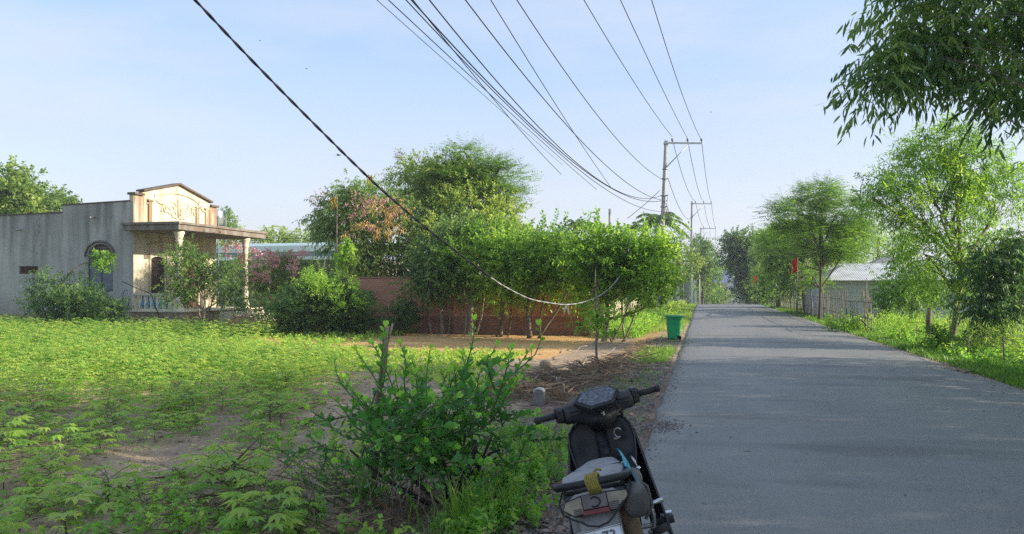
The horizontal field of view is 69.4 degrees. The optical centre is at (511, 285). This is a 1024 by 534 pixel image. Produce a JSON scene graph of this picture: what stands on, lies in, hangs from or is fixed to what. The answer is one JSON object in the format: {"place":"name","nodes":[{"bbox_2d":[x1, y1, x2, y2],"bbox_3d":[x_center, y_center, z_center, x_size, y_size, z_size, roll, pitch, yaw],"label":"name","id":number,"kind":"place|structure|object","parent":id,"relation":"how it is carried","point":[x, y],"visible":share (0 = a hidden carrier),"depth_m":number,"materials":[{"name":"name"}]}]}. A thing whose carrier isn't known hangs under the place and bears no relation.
{"place":"outdoors","nodes":[
{"label":"outdoors","id":0,"kind":"place"},
{"bbox_2d":[193,0,619,315],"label":"drooping cable","id":1,"kind":"object","parent":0,"point":[239,47],"visible":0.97,"depth_m":13.68,"materials":[{"name":"rubber"}]},
{"bbox_2d":[271,305,662,533],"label":"long grass","id":2,"kind":"structure","parent":0,"point":[454,513],"depth_m":5.14,"materials":[{"name":"green plant"}]},
{"bbox_2d":[388,0,596,189],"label":"service line","id":3,"kind":"object","parent":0,"point":[476,81],"visible":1,"depth_m":21.33,"materials":[{"name":"rubber"}]},
{"bbox_2d":[0,348,995,533],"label":"leaf litter","id":4,"kind":"object","parent":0,"point":[503,531],"visible":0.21,"depth_m":7.84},
{"bbox_2d":[0,288,1023,533],"bbox_3d":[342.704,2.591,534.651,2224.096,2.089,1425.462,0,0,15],"label":"ground","id":5,"kind":"structure","parent":0,"point":[552,348],"depth_m":8.90,"materials":[{"name":"soil"}]},
{"bbox_2d":[0,507,33,533],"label":"cassava plant","id":6,"kind":"object","parent":5,"relation":"on","point":[13,525],"visible":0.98,"depth_m":4.56,"materials":[{"name":"green plant"}]},
{"bbox_2d":[0,413,34,458],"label":"cassava plant","id":7,"kind":"object","parent":5,"relation":"on","point":[14,432],"visible":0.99,"depth_m":6.78,"materials":[{"name":"green plant"}]},
{"bbox_2d":[0,424,41,458],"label":"cassava plant","id":8,"kind":"object","parent":5,"relation":"on","point":[23,440],"visible":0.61,"depth_m":7.46,"materials":[{"name":"green plant"}]},
{"bbox_2d":[0,459,47,495],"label":"cassava plant","id":9,"kind":"object","parent":5,"relation":"on","point":[2,476],"visible":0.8,"depth_m":6.10,"materials":[{"name":"green plant"}]},
{"bbox_2d":[0,401,55,428],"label":"cassava plant","id":10,"kind":"object","parent":5,"relation":"on","point":[39,403],"visible":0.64,"depth_m":8.37,"materials":[{"name":"green plant"}]},
{"bbox_2d":[0,414,65,444],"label":"cassava plant","id":11,"kind":"object","parent":5,"relation":"on","point":[34,425],"visible":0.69,"depth_m":7.79,"materials":[{"name":"green plant"}]},
{"bbox_2d":[10,493,64,515],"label":"cassava plant","id":12,"kind":"object","parent":5,"relation":"on","point":[40,502],"visible":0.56,"depth_m":5.50,"materials":[{"name":"green plant"}]},
{"bbox_2d":[8,476,67,512],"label":"cassava plant","id":13,"kind":"object","parent":5,"relation":"on","point":[19,489],"visible":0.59,"depth_m":5.70,"materials":[{"name":"green plant"}]},
{"bbox_2d":[0,154,82,214],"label":"broadleaf tree","id":14,"kind":"object","parent":5,"relation":"on","point":[18,186],"visible":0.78,"depth_m":45.39,"materials":[{"name":"green plant"}]},
{"bbox_2d":[13,450,84,494],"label":"cassava plant","id":15,"kind":"object","parent":5,"relation":"on","point":[52,461],"visible":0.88,"depth_m":6.04,"materials":[{"name":"green plant"}]},
{"bbox_2d":[27,390,78,410],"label":"cassava plant","id":16,"kind":"object","parent":5,"relation":"on","point":[51,400],"visible":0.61,"depth_m":10.30,"materials":[{"name":"green plant"}]},
{"bbox_2d":[32,423,95,465],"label":"cassava plant","id":17,"kind":"object","parent":5,"relation":"on","point":[84,448],"visible":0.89,"depth_m":6.95,"materials":[{"name":"green plant"}]},
{"bbox_2d":[0,483,133,533],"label":"cassava plant","id":18,"kind":"object","parent":5,"relation":"on","point":[83,495],"visible":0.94,"depth_m":5.12,"materials":[{"name":"green plant"}]},
{"bbox_2d":[11,259,134,327],"bbox_3d":[-17.356,0.421,29.454,4.389,3.074,2.973,0,0,15],"label":"bush","id":19,"kind":"object","parent":5,"relation":"on","point":[62,300],"visible":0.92,"depth_m":29.22,"materials":[{"name":"green plant"}]},
{"bbox_2d":[58,248,120,290],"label":"arching vine","id":20,"kind":"object","parent":19,"relation":"attached to","point":[99,262],"visible":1,"depth_m":29.98,"materials":[{"name":"green plant"}]},
{"bbox_2d":[66,427,128,452],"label":"cassava plant","id":21,"kind":"object","parent":5,"relation":"on","point":[102,431],"visible":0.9,"depth_m":7.42,"materials":[{"name":"green plant"}]},
{"bbox_2d":[57,464,153,515],"bbox_3d":[-3.158,1.600,5.790,0.635,0.347,0.694,5,2,12],"label":"cassava plant","id":22,"kind":"object","parent":5,"relation":"on","point":[116,480],"visible":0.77,"depth_m":5.78,"materials":[{"name":"green plant"}]},
{"bbox_2d":[76,399,152,445],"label":"cassava plant","id":23,"kind":"object","parent":5,"relation":"on","point":[99,419],"visible":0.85,"depth_m":8.08,"materials":[{"name":"green plant"}]},
{"bbox_2d":[86,395,142,428],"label":"cassava plant","id":24,"kind":"object","parent":5,"relation":"on","point":[118,404],"visible":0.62,"depth_m":8.69,"materials":[{"name":"green plant"}]},
{"bbox_2d":[93,481,164,507],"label":"cassava plant","id":25,"kind":"object","parent":5,"relation":"on","point":[111,489],"visible":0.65,"depth_m":5.74,"materials":[{"name":"green plant"}]},
{"bbox_2d":[0,183,274,324],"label":"old house","id":26,"kind":"structure","parent":5,"relation":"on","point":[138,229],"depth_m":34.02,"materials":[{"name":"concrete"}]},
{"bbox_2d":[84,240,114,290],"bbox_3d":[-18.582,-0.881,33.508,1.697,2.358,0.313,0,0,15],"label":"side window","id":27,"kind":"structure","parent":26,"relation":"in","point":[106,278],"depth_m":33.50,"materials":[{"name":"grey wood"}]},
{"bbox_2d":[151,257,163,292],"bbox_3d":[-16.617,-0.510,34.514,0.183,1.880,0.920,0,0,15],"label":"front window","id":28,"kind":"structure","parent":26,"relation":"in","point":[155,262],"depth_m":34.66,"materials":[{"name":"metal"}]},
{"bbox_2d":[130,413,176,439],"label":"cassava plant","id":29,"kind":"object","parent":5,"relation":"on","point":[154,420],"visible":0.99,"depth_m":8.08,"materials":[{"name":"green plant"}]},
{"bbox_2d":[136,457,202,484],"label":"cassava plant","id":30,"kind":"object","parent":5,"relation":"on","point":[167,472],"visible":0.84,"depth_m":6.29,"materials":[{"name":"green plant"}]},
{"bbox_2d":[160,388,214,413],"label":"cassava plant","id":31,"kind":"object","parent":5,"relation":"on","point":[187,400],"visible":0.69,"depth_m":9.51,"materials":[{"name":"green plant"}]},
{"bbox_2d":[170,409,217,434],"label":"cassava plant","id":32,"kind":"object","parent":5,"relation":"on","point":[194,417],"visible":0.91,"depth_m":8.47,"materials":[{"name":"green plant"}]},
{"bbox_2d":[169,389,218,420],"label":"cassava plant","id":33,"kind":"object","parent":5,"relation":"on","point":[194,406],"visible":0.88,"depth_m":9.22,"materials":[{"name":"green plant"}]},
{"bbox_2d":[177,367,223,393],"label":"cassava plant","id":34,"kind":"object","parent":5,"relation":"on","point":[193,377],"visible":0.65,"depth_m":10.86,"materials":[{"name":"green plant"}]},
{"bbox_2d":[151,233,252,330],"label":"small tree","id":35,"kind":"object","parent":5,"relation":"on","point":[207,278],"visible":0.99,"depth_m":27.52,"materials":[{"name":"green plant"}]},
{"bbox_2d":[0,311,409,533],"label":"crop cover","id":36,"kind":"object","parent":5,"relation":"on","point":[53,353],"visible":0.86,"depth_m":13.37,"materials":[{"name":"green plant"}]},
{"bbox_2d":[166,444,250,475],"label":"cassava plant","id":37,"kind":"object","parent":5,"relation":"on","point":[193,457],"visible":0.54,"depth_m":6.68,"materials":[{"name":"green plant"}]},
{"bbox_2d":[220,206,242,245],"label":"conifer","id":38,"kind":"object","parent":5,"relation":"on","point":[227,214],"visible":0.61,"depth_m":59.78,"materials":[{"name":"green plant"}]},
{"bbox_2d":[181,444,292,501],"bbox_3d":[-2.207,1.527,5.909,0.867,0.449,0.794,3,5,6],"label":"cassava plant","id":39,"kind":"object","parent":5,"relation":"on","point":[263,461],"visible":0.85,"depth_m":5.79,"materials":[{"name":"green plant"}]},
{"bbox_2d":[215,491,304,533],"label":"cassava plant","id":40,"kind":"object","parent":5,"relation":"on","point":[239,511],"visible":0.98,"depth_m":4.75,"materials":[{"name":"green plant"}]},
{"bbox_2d":[213,478,310,530],"bbox_3d":[-1.783,1.594,5.236,0.734,0.369,0.708,0,0,-9],"label":"cassava plant","id":41,"kind":"object","parent":5,"relation":"on","point":[234,494],"visible":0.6,"depth_m":5.25,"materials":[{"name":"green plant"}]},
{"bbox_2d":[238,422,288,447],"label":"cassava plant","id":42,"kind":"object","parent":5,"relation":"on","point":[274,433],"visible":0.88,"depth_m":7.68,"materials":[{"name":"green plant"}]},
{"bbox_2d":[239,391,299,425],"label":"cassava plant","id":43,"kind":"object","parent":5,"relation":"on","point":[252,416],"visible":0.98,"depth_m":8.67,"materials":[{"name":"green plant"}]},
{"bbox_2d":[216,222,324,252],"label":"distant tree","id":44,"kind":"object","parent":5,"relation":"on","point":[281,238],"visible":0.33,"depth_m":74.17,"materials":[{"name":"green plant"}]},
{"bbox_2d":[243,286,298,326],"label":"rose bush","id":45,"kind":"object","parent":5,"relation":"on","point":[261,302],"visible":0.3,"depth_m":28.20,"materials":[{"name":"green plant"}]},
{"bbox_2d":[213,241,330,321],"bbox_3d":[-12.496,-0.227,36.333,8.461,4.415,4.481,0,0,42],"label":"crape myrtle","id":46,"kind":"object","parent":5,"relation":"on","point":[261,278],"visible":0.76,"depth_m":34.42,"materials":[{"name":"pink plant"}]},
{"bbox_2d":[0,368,546,533],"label":"soil clods","id":47,"kind":"object","parent":5,"relation":"on","point":[37,523],"visible":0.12,"depth_m":7.80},
{"bbox_2d":[253,394,318,425],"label":"cassava plant","id":48,"kind":"object","parent":5,"relation":"on","point":[260,416],"visible":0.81,"depth_m":8.98,"materials":[{"name":"green plant"}]},
{"bbox_2d":[264,369,309,395],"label":"cassava plant","id":49,"kind":"object","parent":5,"relation":"on","point":[285,375],"visible":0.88,"depth_m":11.24,"materials":[{"name":"green plant"}]},
{"bbox_2d":[216,241,410,306],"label":"mint roof house","id":50,"kind":"structure","parent":5,"relation":"on","point":[296,247],"depth_m":51.33,"materials":[{"name":"teal metal"}]},
{"bbox_2d":[253,259,386,336],"bbox_3d":[-6.524,0.596,25.438,4.451,3.046,3.367,0,0,24],"label":"hedge bush","id":51,"kind":"object","parent":5,"relation":"on","point":[320,304],"visible":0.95,"depth_m":25.08,"materials":[{"name":"green plant"}]},
{"bbox_2d":[13,339,668,533],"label":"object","id":52,"kind":"structure","parent":5,"relation":"on","point":[585,375],"depth_m":6.50,"materials":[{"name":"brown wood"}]},
{"bbox_2d":[330,237,376,325],"bbox_3d":[-5.802,0.024,27.479,1.834,3.680,1.259,0,0,-13],"label":"hanging creeper","id":53,"kind":"object","parent":5,"relation":"on","point":[347,249],"visible":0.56,"depth_m":27.35,"materials":[{"name":"green plant"}]},
{"bbox_2d":[292,168,431,276],"bbox_3d":[-5.942,-1.391,30.335,5.872,6.524,4.903,0,0,15],"label":"flowering tree","id":54,"kind":"object","parent":5,"relation":"on","point":[355,202],"visible":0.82,"depth_m":29.47,"materials":[{"name":"green plant"}]},
{"bbox_2d":[370,323,393,496],"bbox_3d":[-1.061,1.006,5.999,0.206,1.408,0.066,0,0,10],"label":"wooden stake","id":55,"kind":"object","parent":5,"relation":"on","point":[377,399],"visible":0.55,"depth_m":5.98,"materials":[{"name":"brown wood"}]},
{"bbox_2d":[297,380,474,525],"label":"dead stalks","id":56,"kind":"object","parent":5,"relation":"on","point":[312,492],"visible":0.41,"depth_m":5.38,"materials":[{"name":"brown plant"}]},
{"bbox_2d":[312,237,475,276],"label":"garden filler tree","id":57,"kind":"object","parent":5,"relation":"on","point":[400,272],"visible":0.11,"depth_m":30.00,"materials":[{"name":"green plant"}]},
{"bbox_2d":[372,293,426,335],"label":"bush","id":58,"kind":"object","parent":5,"relation":"on","point":[405,307],"visible":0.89,"depth_m":25.57,"materials":[{"name":"green plant"}]},
{"bbox_2d":[235,314,567,533],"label":"glossy shrub","id":59,"kind":"object","parent":5,"relation":"on","point":[441,425],"visible":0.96,"depth_m":5.51,"materials":[{"name":"green plant"}]},
{"bbox_2d":[387,199,489,334],"bbox_3d":[-2.467,-0.613,26.422,3.471,4.958,4.062,0,0,15],"label":"garden tree","id":60,"kind":"object","parent":5,"relation":"on","point":[430,283],"visible":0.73,"depth_m":25.80,"materials":[{"name":"green plant"}]},
{"bbox_2d":[304,277,589,335],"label":"brick wall","id":61,"kind":"structure","parent":5,"relation":"on","point":[379,287],"depth_m":26.27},
{"bbox_2d":[376,142,540,265],"bbox_3d":[-2.378,-2.185,31.445,5.790,8.138,9.474,0,0,-33],"label":"mimosa tree","id":62,"kind":"object","parent":5,"relation":"on","point":[443,196],"visible":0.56,"depth_m":31.17,"materials":[{"name":"green plant"}]},
{"bbox_2d":[423,206,531,334],"bbox_3d":[-1.256,-0.467,25.671,3.506,4.664,3.279,0,0,-44],"label":"garden tree","id":63,"kind":"object","parent":5,"relation":"on","point":[457,282],"visible":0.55,"depth_m":25.44,"materials":[{"name":"green plant"}]},
{"bbox_2d":[414,126,544,213],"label":"layered tree","id":64,"kind":"object","parent":5,"relation":"on","point":[498,165],"visible":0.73,"depth_m":31.45,"materials":[{"name":"green plant"}]},
{"bbox_2d":[452,210,556,336],"bbox_3d":[0.007,-0.356,24.529,3.766,4.449,3.099,0,0,30],"label":"garden tree","id":65,"kind":"object","parent":5,"relation":"on","point":[492,253],"visible":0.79,"depth_m":24.12,"materials":[{"name":"green plant"}]},
{"bbox_2d":[0,299,1023,533],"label":"weeds","id":66,"kind":"object","parent":5,"relation":"on","point":[486,523],"visible":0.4,"depth_m":7.44,"materials":[{"name":"green plant"}]},
{"bbox_2d":[533,387,544,405],"bbox_3d":[0.390,1.635,10.596,0.155,0.350,0.104,0,0,15],"label":"boundary marker","id":67,"kind":"object","parent":5,"relation":"on","point":[538,396],"visible":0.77,"depth_m":10.55,"materials":[{"name":"concrete"}]},
{"bbox_2d":[501,209,592,338],"bbox_3d":[1.428,-0.271,24.180,4.017,4.288,3.184,0,0,-17],"label":"garden tree","id":68,"kind":"object","parent":5,"relation":"on","point":[543,274],"visible":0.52,"depth_m":23.65,"materials":[{"name":"green plant"}]},
{"bbox_2d":[564,270,623,372],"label":"sapling","id":69,"kind":"object","parent":5,"relation":"on","point":[597,318],"visible":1,"depth_m":13.75,"materials":[{"name":"green plant"}]},
{"bbox_2d":[540,205,693,341],"bbox_3d":[3.203,-0.293,22.454,4.591,4.353,2.952,0,0,15],"label":"garden tree","id":70,"kind":"object","parent":5,"relation":"on","point":[609,260],"visible":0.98,"depth_m":22.04,"materials":[{"name":"green plant"}]},
{"bbox_2d":[633,211,693,243],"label":"palm tree","id":71,"kind":"object","parent":5,"relation":"on","point":[650,217],"visible":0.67,"depth_m":54.35,"materials":[{"name":"green plant"}]},
{"bbox_2d":[665,315,683,339],"bbox_3d":[4.772,1.215,21.713,0.542,0.712,0.555,0,0,7],"label":"wheelie bin","id":72,"kind":"object","parent":5,"relation":"on","point":[673,323],"visible":1,"depth_m":21.53,"materials":[{"name":"green plastic"}]},
{"bbox_2d":[647,233,709,302],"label":"roadside tree","id":73,"kind":"object","parent":5,"relation":"on","point":[692,261],"visible":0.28,"depth_m":71.26,"materials":[{"name":"green plant"}]},
{"bbox_2d":[657,138,702,306],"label":"power pole","id":74,"kind":"object","parent":5,"relation":"on","point":[664,179],"visible":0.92,"depth_m":41.61,"materials":[{"name":"concrete"}]},
{"bbox_2d":[406,0,660,211],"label":"service line","id":75,"kind":"object","parent":74,"relation":"attached to","point":[504,102],"visible":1,"depth_m":16.82,"materials":[{"name":"rubber"}]},
{"bbox_2d":[411,0,657,201],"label":"service line","id":76,"kind":"object","parent":74,"relation":"attached to","point":[506,100],"visible":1,"depth_m":17.04,"materials":[{"name":"rubber"}]},
{"bbox_2d":[429,0,658,198],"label":"service line","id":77,"kind":"object","parent":74,"relation":"attached to","point":[514,100],"visible":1,"depth_m":17.60,"materials":[{"name":"rubber"}]},
{"bbox_2d":[465,0,659,199],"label":"service line","id":78,"kind":"object","parent":74,"relation":"attached to","point":[539,93],"visible":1,"depth_m":19.44,"materials":[{"name":"rubber"}]},
{"bbox_2d":[338,318,1023,533],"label":"gravel","id":79,"kind":"structure","parent":5,"relation":"on","point":[560,528],"depth_m":8.15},
{"bbox_2d":[670,281,696,304],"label":"grey gate","id":80,"kind":"structure","parent":5,"relation":"on","point":[687,294],"depth_m":61.29,"materials":[{"name":"metal"}]},
{"bbox_2d":[687,233,724,303],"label":"roadside tree","id":81,"kind":"object","parent":5,"relation":"on","point":[706,271],"visible":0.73,"depth_m":87.48,"materials":[{"name":"green plant"}]},
{"bbox_2d":[689,282,735,303],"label":"hedge bush","id":82,"kind":"object","parent":5,"relation":"on","point":[712,300],"visible":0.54,"depth_m":91.65,"materials":[{"name":"green plant"}]},
{"bbox_2d":[709,223,778,304],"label":"overhanging tree","id":83,"kind":"object","parent":5,"relation":"on","point":[734,250],"visible":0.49,"depth_m":81.36,"materials":[{"name":"green plant"}]},
{"bbox_2d":[739,230,775,303],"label":"tree","id":84,"kind":"object","parent":5,"relation":"on","point":[752,271],"visible":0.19,"depth_m":71.84,"materials":[{"name":"green plant"}]},
{"bbox_2d":[744,216,814,307],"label":"tree","id":85,"kind":"object","parent":5,"relation":"on","point":[771,296],"visible":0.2,"depth_m":51.95,"materials":[{"name":"green plant"}]},
{"bbox_2d":[744,170,891,318],"bbox_3d":[15.128,-1.837,38.188,6.230,7.199,13.442,0,0,15],"label":"rain tree","id":86,"kind":"object","parent":5,"relation":"on","point":[804,226],"visible":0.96,"depth_m":33.87,"materials":[{"name":"green plant"}]},
{"bbox_2d":[742,209,897,310],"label":"tree","id":87,"kind":"object","parent":5,"relation":"on","point":[781,280],"visible":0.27,"depth_m":45.50,"materials":[{"name":"green plant"}]},
{"bbox_2d":[774,278,872,333],"bbox_3d":[15.845,0.722,40.263,0.427,2.001,33.933,0,0,14],"label":"stick fence","id":88,"kind":"object","parent":5,"relation":"on","point":[865,317],"visible":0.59,"depth_m":30.63,"materials":[{"name":"brown wood"}]},
{"bbox_2d":[819,308,866,331],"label":"verge bush","id":89,"kind":"object","parent":5,"relation":"on","point":[831,324],"visible":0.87,"depth_m":25.05,"materials":[{"name":"green plant"}]},
{"bbox_2d":[855,223,891,261],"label":"eucalyptus","id":90,"kind":"object","parent":5,"relation":"on","point":[877,249],"visible":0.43,"depth_m":65.62,"materials":[{"name":"green plant"}]},
{"bbox_2d":[859,301,935,338],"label":"verge bush","id":91,"kind":"object","parent":5,"relation":"on","point":[895,317],"visible":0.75,"depth_m":21.81,"materials":[{"name":"green plant"}]},
{"bbox_2d":[874,227,921,261],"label":"eucalyptus","id":92,"kind":"object","parent":5,"relation":"on","point":[896,241],"visible":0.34,"depth_m":59.86,"materials":[{"name":"green plant"}]},
{"bbox_2d":[859,253,951,326],"bbox_3d":[14.557,0.342,26.953,3.513,3.052,2.573,0,0,15],"label":"bush","id":93,"kind":"object","parent":5,"relation":"on","point":[899,301],"visible":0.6,"depth_m":26.73,"materials":[{"name":"green plant"}]},
{"bbox_2d":[803,263,1023,319],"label":"roadside shed","id":94,"kind":"structure","parent":5,"relation":"on","point":[851,279],"depth_m":37.07,"materials":[{"name":"metal"}]},
{"bbox_2d":[814,0,1023,161],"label":"overhead tree","id":95,"kind":"object","parent":5,"relation":"on","point":[949,53],"visible":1,"depth_m":8.04,"materials":[{"name":"green plant"}]},
{"bbox_2d":[832,110,1023,339],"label":"acacia tree","id":96,"kind":"object","parent":5,"relation":"on","point":[949,163],"visible":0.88,"depth_m":19.34,"materials":[{"name":"green plant"}]},
{"bbox_2d":[860,308,1023,354],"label":"field crop","id":97,"kind":"object","parent":5,"relation":"on","point":[943,319],"visible":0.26,"depth_m":25.17,"materials":[{"name":"green plant"}]},
{"bbox_2d":[915,323,969,350],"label":"verge bush","id":98,"kind":"object","parent":5,"relation":"on","point":[939,338],"visible":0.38,"depth_m":18.22,"materials":[{"name":"green plant"}]},
{"bbox_2d":[910,321,1023,362],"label":"wire fence","id":99,"kind":"object","parent":5,"relation":"on","point":[949,327],"visible":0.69,"depth_m":16.20,"materials":[{"name":"grey wood"}]},
{"bbox_2d":[935,227,1023,350],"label":"acacia tree","id":100,"kind":"object","parent":5,"relation":"on","point":[1005,266],"visible":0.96,"depth_m":17.81,"materials":[{"name":"green plant"}]},
{"bbox_2d":[951,314,1022,359],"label":"verge bush","id":101,"kind":"object","parent":5,"relation":"on","point":[976,339],"visible":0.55,"depth_m":16.46,"materials":[{"name":"green plant"}]},
{"bbox_2d":[0,0,1023,287],"label":"sky","id":102,"kind":"structure","parent":0,"point":[115,98],"materials":[{"name":"blue"}]},
{"bbox_2d":[546,302,1023,435],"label":"verge grass","id":103,"kind":"structure","parent":0,"point":[1015,379],"depth_m":16.44,"materials":[{"name":"green plant"}]},
{"bbox_2d":[641,297,1023,533],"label":"road","id":104,"kind":"structure","parent":0,"point":[954,464],"depth_m":7.40,"materials":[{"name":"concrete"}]},
{"bbox_2d":[534,385,674,533],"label":"motor scooter","id":105,"kind":"object","parent":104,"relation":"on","point":[601,432],"visible":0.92,"depth_m":4.05,"materials":[{"name":"plastic"}]},
{"bbox_2d":[584,468,601,494],"bbox_3d":[0.337,0.800,3.020,0.073,0.090,0.100,-14,-2,8],"label":"rope coil","id":106,"kind":"object","parent":105,"relation":"on","point":[592,484],"visible":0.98,"depth_m":2.98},
{"bbox_2d":[558,477,631,527],"bbox_3d":[0.357,0.901,3.099,0.320,0.129,0.302,-14,-2,8],"label":"elastic cord","id":107,"kind":"object","parent":105,"relation":"attached to","point":[610,519],"visible":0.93,"depth_m":2.98,"materials":[{"name":"rubber"}]},
{"bbox_2d":[624,466,653,519],"bbox_3d":[0.538,0.902,3.222,0.134,0.202,0.414,-14,-2,8],"label":"side bag","id":108,"kind":"object","parent":105,"relation":"hanging from","point":[639,502],"visible":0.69,"depth_m":3.06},
{"bbox_2d":[633,319,1022,494],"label":"asphalt crumbs","id":109,"kind":"object","parent":104,"relation":"on","point":[654,424],"visible":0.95,"depth_m":8.60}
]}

